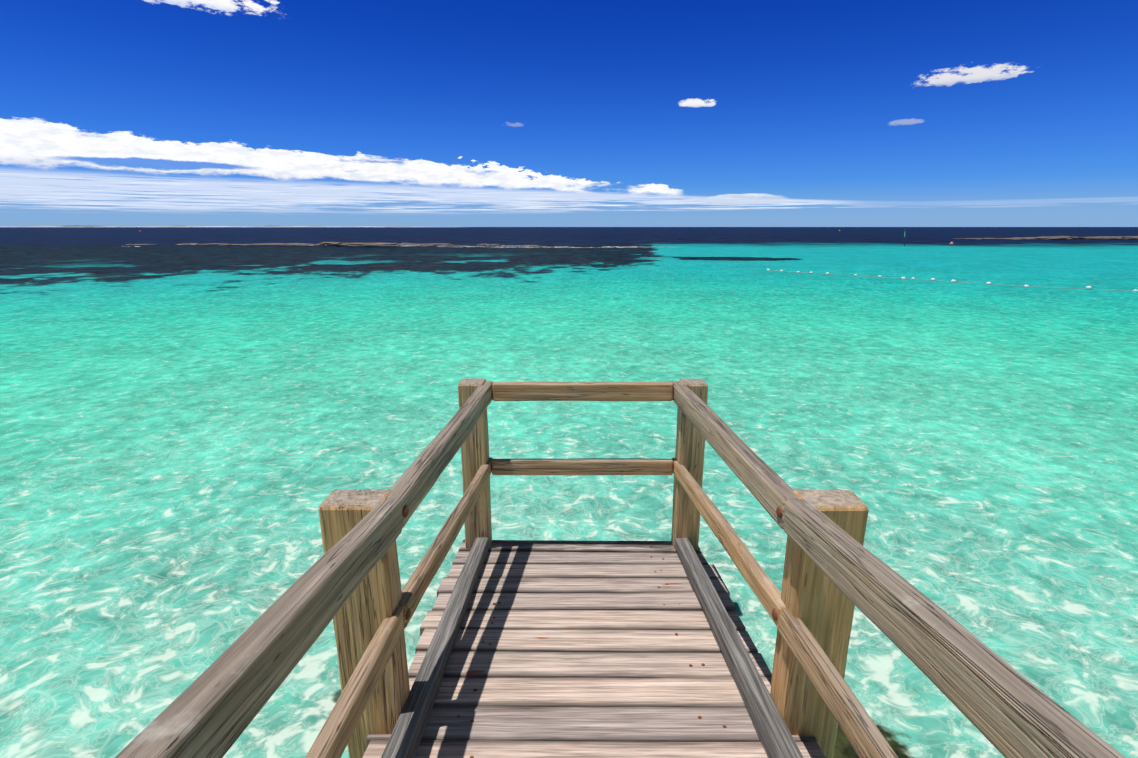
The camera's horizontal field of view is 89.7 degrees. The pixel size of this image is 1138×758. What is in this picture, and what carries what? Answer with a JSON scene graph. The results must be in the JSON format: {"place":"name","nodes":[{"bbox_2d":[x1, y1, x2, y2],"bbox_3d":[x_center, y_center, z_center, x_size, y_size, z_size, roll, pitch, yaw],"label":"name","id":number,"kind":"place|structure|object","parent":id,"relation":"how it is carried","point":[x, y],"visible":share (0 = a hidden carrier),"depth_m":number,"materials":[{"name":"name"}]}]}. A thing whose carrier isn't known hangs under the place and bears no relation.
{"place":"outdoors","nodes":[
{"label":"outdoors","id":0,"kind":"place"},
{"bbox_2d":[0,225,413,226],"bbox_3d":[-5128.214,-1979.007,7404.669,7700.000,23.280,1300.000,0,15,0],"label":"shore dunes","id":1,"kind":"structure","parent":0,"point":[199,226],"depth_m":7260.41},
{"bbox_2d":[0,227,1137,757],"bbox_3d":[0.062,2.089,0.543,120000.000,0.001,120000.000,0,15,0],"label":"sea","id":2,"kind":"structure","parent":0,"point":[192,437],"depth_m":6.53,"materials":[{"name":"liquid"}]},
{"bbox_2d":[125,242,541,246],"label":"reef rocks","id":3,"kind":"object","parent":2,"relation":"on","point":[355,244],"visible":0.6,"depth_m":68.68,"materials":[{"name":"grey stone"}]},
{"bbox_2d":[122,244,636,247],"bbox_3d":[-18.876,-15.702,67.360,63.467,0.001,11.286,1,15,4],"label":"reef","id":4,"kind":"object","parent":2,"relation":"on","point":[495,246],"visible":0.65,"depth_m":64.85},
{"bbox_2d":[115,378,1125,757],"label":"wooden pier","id":5,"kind":"structure","parent":2,"relation":"on","point":[545,648],"depth_m":1.73,"materials":[{"name":"wood"}]},
{"bbox_2d":[767,269,1137,291],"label":"float line","id":6,"kind":"object","parent":2,"relation":"on","point":[989,283],"visible":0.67,"depth_m":22.98,"materials":[{"name":"white plastic"}]},
{"bbox_2d":[956,236,1137,239],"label":"reef rocks","id":7,"kind":"object","parent":2,"relation":"on","point":[1074,237],"visible":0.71,"depth_m":104.70,"materials":[{"name":"grey stone"}]},
{"bbox_2d":[0,0,1137,226],"label":"sky","id":8,"kind":"structure","parent":0,"point":[235,113],"materials":[{"name":"blue"}]}
]}

